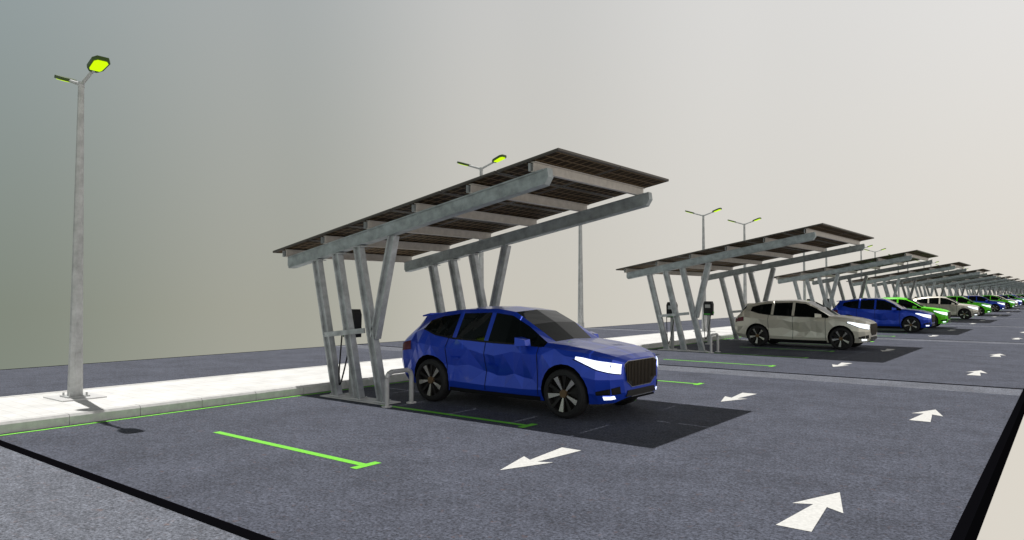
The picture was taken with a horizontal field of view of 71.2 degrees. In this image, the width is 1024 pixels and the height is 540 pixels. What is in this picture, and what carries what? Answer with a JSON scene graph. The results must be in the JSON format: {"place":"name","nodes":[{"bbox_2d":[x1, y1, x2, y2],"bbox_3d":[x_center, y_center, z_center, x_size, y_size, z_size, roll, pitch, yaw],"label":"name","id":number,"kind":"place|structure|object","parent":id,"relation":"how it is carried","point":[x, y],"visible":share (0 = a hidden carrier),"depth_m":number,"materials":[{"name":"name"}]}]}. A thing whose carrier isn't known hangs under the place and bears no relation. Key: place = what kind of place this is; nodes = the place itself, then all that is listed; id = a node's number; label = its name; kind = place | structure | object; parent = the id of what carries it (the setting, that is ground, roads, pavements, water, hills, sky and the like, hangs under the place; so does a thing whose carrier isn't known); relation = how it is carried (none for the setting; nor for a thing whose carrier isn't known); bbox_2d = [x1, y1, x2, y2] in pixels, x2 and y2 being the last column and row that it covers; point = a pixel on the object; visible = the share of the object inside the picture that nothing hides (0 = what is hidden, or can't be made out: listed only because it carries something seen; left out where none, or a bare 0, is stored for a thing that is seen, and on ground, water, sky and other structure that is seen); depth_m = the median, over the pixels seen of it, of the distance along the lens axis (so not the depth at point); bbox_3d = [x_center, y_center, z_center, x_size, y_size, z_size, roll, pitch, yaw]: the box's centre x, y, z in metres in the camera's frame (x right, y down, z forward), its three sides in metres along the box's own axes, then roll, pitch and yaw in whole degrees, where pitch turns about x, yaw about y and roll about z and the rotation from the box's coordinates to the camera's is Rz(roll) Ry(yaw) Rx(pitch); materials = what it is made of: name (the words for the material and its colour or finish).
{"place":"outdoors","nodes":[
{"label":"outdoors","id":0,"kind":"place"},
{"bbox_2d":[0,326,732,419],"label":"pavement","id":1,"kind":"structure","parent":0,"point":[24,406],"depth_m":13.14,"materials":[{"name":"white concrete"}]},
{"bbox_2d":[43,55,109,401],"bbox_3d":[-7.332,-0.661,12.089,1.717,5.605,0.680,-1,-2,38],"label":"street lamp","id":2,"kind":"object","parent":1,"relation":"on","point":[95,64],"visible":1,"depth_m":12.01,"materials":[{"name":"grey metal"}]},
{"bbox_2d":[457,154,506,284],"bbox_3d":[-0.879,-0.393,20.356,1.717,5.605,0.680,-1,-2,38],"label":"street lamp","id":3,"kind":"object","parent":1,"relation":"on","point":[499,158],"visible":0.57,"depth_m":20.29,"materials":[{"name":"grey metal"}]},
{"bbox_2d":[578,225,583,327],"bbox_3d":[2.344,-0.259,24.485,1.717,5.605,0.680,-1,-2,38],"label":"street lamp","id":4,"kind":"object","parent":1,"relation":"on","point":[580,291],"visible":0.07,"depth_m":24.40,"materials":[{"name":"grey metal"}]},
{"bbox_2d":[685,208,721,331],"bbox_3d":[8.778,0.009,32.728,1.717,5.605,0.680,-1,-2,38],"label":"street lamp","id":5,"kind":"object","parent":1,"relation":"on","point":[704,322],"visible":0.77,"depth_m":32.63,"materials":[{"name":"grey metal"}]},
{"bbox_2d":[728,217,760,305],"bbox_3d":[12.001,0.143,36.857,1.717,5.605,0.680,-1,-2,38],"label":"street lamp","id":6,"kind":"object","parent":1,"relation":"on","point":[745,280],"visible":0.59,"depth_m":36.79,"materials":[{"name":"grey metal"}]},
{"bbox_2d":[803,253,805,299],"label":"street lamp","id":7,"kind":"object","parent":1,"relation":"on","point":[804,290],"visible":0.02,"depth_m":45.03,"materials":[{"name":"grey metal"}]},
{"bbox_2d":[825,248,827,298],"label":"street lamp","id":8,"kind":"object","parent":1,"relation":"on","point":[826,291],"depth_m":49.21,"materials":[{"name":"grey metal"}]},
{"bbox_2d":[860,245,872,287],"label":"street lamp","id":9,"kind":"object","parent":1,"relation":"on","point":[861,259],"visible":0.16,"depth_m":57.48,"materials":[{"name":"grey metal"}]},
{"bbox_2d":[864,248,885,297],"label":"street lamp","id":10,"kind":"object","parent":1,"relation":"on","point":[875,269],"visible":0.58,"depth_m":61.57,"materials":[{"name":"grey metal"}]},
{"bbox_2d":[0,305,1023,539],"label":"parking lot ground","id":11,"kind":"structure","parent":0,"point":[676,460],"depth_m":8.48,"materials":[{"name":"grey asphalt"}]},
{"bbox_2d":[0,326,739,433],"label":"kerb","id":12,"kind":"structure","parent":11,"relation":"on","point":[47,421],"depth_m":11.79,"materials":[{"name":"concrete"}]},
{"bbox_2d":[381,368,415,407],"bbox_3d":[-1.914,1.986,12.153,0.180,0.620,0.740,-1,-2,38],"label":"hoop barrier","id":13,"kind":"object","parent":11,"relation":"on","point":[409,371],"visible":1,"depth_m":12.14,"materials":[{"name":"metal"}]},
{"bbox_2d":[273,148,668,404],"bbox_3d":[-0.990,0.364,13.489,6.876,3.949,3.560,-1,-2,38],"label":"solar carport","id":14,"kind":"object","parent":11,"relation":"on","point":[529,192],"visible":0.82,"depth_m":12.95,"materials":[{"name":"grey"}]},
{"bbox_2d":[338,309,361,394],"bbox_3d":[-3.040,1.530,13.310,0.360,1.595,0.424,-1,-2,38],"label":"ev charger","id":15,"kind":"object","parent":14,"relation":"attached to","point":[357,316],"visible":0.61,"depth_m":13.29,"materials":[{"name":"grey"}]},
{"bbox_2d":[0,319,957,468],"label":"parking bay markings","id":16,"kind":"object","parent":11,"relation":"on","point":[360,465],"visible":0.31,"depth_m":10.26,"materials":[{"name":"green paint"}]},
{"bbox_2d":[0,317,1023,539],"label":"slab joint edging","id":17,"kind":"object","parent":11,"relation":"on","point":[970,523],"visible":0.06,"depth_m":7.20,"materials":[{"name":"black"}]},
{"bbox_2d":[402,306,657,418],"bbox_3d":[0.225,1.469,12.467,4.547,1.673,2.300,-1,-2,38],"label":"parked suv","id":18,"kind":"object","parent":11,"relation":"on","point":[560,365],"visible":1,"depth_m":11.63,"materials":[{"name":"blue paint"}]},
{"bbox_2d":[666,302,677,348],"bbox_3d":[5.363,1.880,24.075,0.360,1.595,0.424,-1,-2,38],"label":"ev charger","id":19,"kind":"object","parent":11,"relation":"on","point":[668,309],"visible":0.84,"depth_m":24.11,"materials":[{"name":"grey"}]},
{"bbox_2d":[703,301,713,344],"bbox_3d":[7.270,1.959,26.517,0.360,1.595,0.424,-1,-2,38],"label":"ev charger","id":20,"kind":"object","parent":11,"relation":"on","point":[708,308],"visible":0.98,"depth_m":26.55,"materials":[{"name":"grey"}]},
{"bbox_2d":[708,333,720,352],"bbox_3d":[6.488,2.335,22.917,0.180,0.620,0.740,-1,-2,38],"label":"hoop barrier","id":21,"kind":"object","parent":11,"relation":"on","point":[714,334],"visible":1,"depth_m":22.88,"materials":[{"name":"metal"}]},
{"bbox_2d":[616,223,873,352],"bbox_3d":[8.462,0.758,25.596,6.876,3.949,6.970,-1,-2,38],"label":"solar carport","id":22,"kind":"object","parent":11,"relation":"on","point":[789,244],"visible":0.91,"depth_m":24.16,"materials":[{"name":"grey"}]},
{"bbox_2d":[501,309,1023,531],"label":"arrow markings","id":23,"kind":"object","parent":11,"relation":"on","point":[807,519],"visible":0.94,"depth_m":6.64,"materials":[{"name":"white paint"}]},
{"bbox_2d":[735,300,876,349],"bbox_3d":[10.466,1.895,25.587,4.547,1.673,2.300,-1,-2,38],"label":"parked suv","id":24,"kind":"object","parent":11,"relation":"on","point":[777,321],"visible":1,"depth_m":24.94,"materials":[{"name":"beige paint"}]},
{"bbox_2d":[774,250,937,308],"bbox_3d":[18.488,1.175,38.441,6.876,3.949,6.970,-1,-2,38],"label":"solar carport","id":25,"kind":"object","parent":11,"relation":"on","point":[834,272],"visible":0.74,"depth_m":37.00,"materials":[{"name":"grey"}]},
{"bbox_2d":[832,298,934,332],"bbox_3d":[18.678,2.237,36.108,4.547,1.673,2.300,-1,-2,38],"label":"parked suv","id":26,"kind":"object","parent":11,"relation":"on","point":[884,313],"visible":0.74,"depth_m":35.27,"materials":[{"name":"blue paint"}]},
{"bbox_2d":[846,262,970,298],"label":"solar carport","id":27,"kind":"object","parent":11,"relation":"on","point":[910,273],"visible":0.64,"depth_m":49.77,"materials":[{"name":"grey"}]},
{"bbox_2d":[885,297,950,327],"bbox_3d":[22.246,2.385,40.678,4.547,1.673,2.300,-1,-2,38],"label":"parked suv","id":28,"kind":"object","parent":11,"relation":"on","point":[942,316],"visible":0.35,"depth_m":39.37,"materials":[{"name":"green paint"}]},
{"bbox_2d":[894,269,989,297],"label":"solar carport","id":29,"kind":"object","parent":11,"relation":"on","point":[924,282],"visible":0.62,"depth_m":62.75,"materials":[{"name":"grey"}]},
{"bbox_2d":[912,296,979,318],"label":"parked suv","id":30,"kind":"object","parent":11,"relation":"on","point":[960,310],"visible":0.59,"depth_m":52.61,"materials":[{"name":"beige paint"}]},
{"bbox_2d":[925,273,1003,295],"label":"solar carport","id":31,"kind":"object","parent":11,"relation":"on","point":[957,283],"visible":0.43,"depth_m":75.55,"materials":[{"name":"grey"}]},
{"bbox_2d":[943,296,991,315],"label":"parked suv","id":32,"kind":"object","parent":11,"relation":"on","point":[985,308],"visible":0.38,"depth_m":60.47,"materials":[{"name":"green paint"}]},
{"bbox_2d":[946,276,1011,295],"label":"solar carport","id":33,"kind":"object","parent":11,"relation":"on","point":[1001,279],"visible":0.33,"depth_m":88.16,"materials":[{"name":"grey"}]},
{"bbox_2d":[964,295,1005,311],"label":"parked suv","id":34,"kind":"object","parent":11,"relation":"on","point":[997,306],"visible":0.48,"depth_m":73.38,"materials":[{"name":"blue paint"}]},
{"bbox_2d":[962,278,1018,294],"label":"solar carport","id":35,"kind":"object","parent":11,"relation":"on","point":[995,284],"visible":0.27,"depth_m":100.93,"materials":[{"name":"grey"}]},
{"bbox_2d":[980,295,1014,308],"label":"parked suv","id":36,"kind":"object","parent":11,"relation":"on","point":[1010,303],"visible":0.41,"depth_m":86.23,"materials":[{"name":"green paint"}]},
{"bbox_2d":[975,280,1023,294],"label":"solar carport","id":37,"kind":"object","parent":11,"relation":"on","point":[1010,284],"visible":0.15,"depth_m":113.53,"materials":[{"name":"grey"}]},
{"bbox_2d":[987,284,1023,294],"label":"solar carport","id":38,"kind":"object","parent":11,"relation":"on","point":[1006,287],"visible":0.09,"depth_m":126.64,"materials":[{"name":"grey"}]},
{"bbox_2d":[995,295,1017,307],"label":"parked suv","id":39,"kind":"object","parent":11,"relation":"on","point":[1016,302],"visible":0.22,"depth_m":90.90,"materials":[{"name":"beige paint"}]},
{"bbox_2d":[997,285,1023,294],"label":"solar carport","id":40,"kind":"object","parent":11,"relation":"on","point":[1009,289],"visible":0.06,"depth_m":139.49,"materials":[{"name":"grey"}]},
{"bbox_2d":[999,295,1022,306],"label":"parked suv","id":41,"kind":"object","parent":11,"relation":"on","point":[1020,302],"visible":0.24,"depth_m":98.87,"materials":[{"name":"blue paint"}]},
{"bbox_2d":[1005,295,1023,304],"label":"parked suv","id":42,"kind":"object","parent":11,"relation":"on","point":[1013,297],"visible":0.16,"depth_m":112.19,"materials":[{"name":"green paint"}]},
{"bbox_2d":[1006,287,1023,294],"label":"solar carport","id":43,"kind":"object","parent":11,"relation":"on","point":[1012,290],"visible":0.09,"depth_m":152.41,"materials":[{"name":"grey"}]},
{"bbox_2d":[0,0,1023,539],"label":"sky","id":44,"kind":"structure","parent":0,"point":[220,136],"materials":[{"name":"grey"}]}
]}

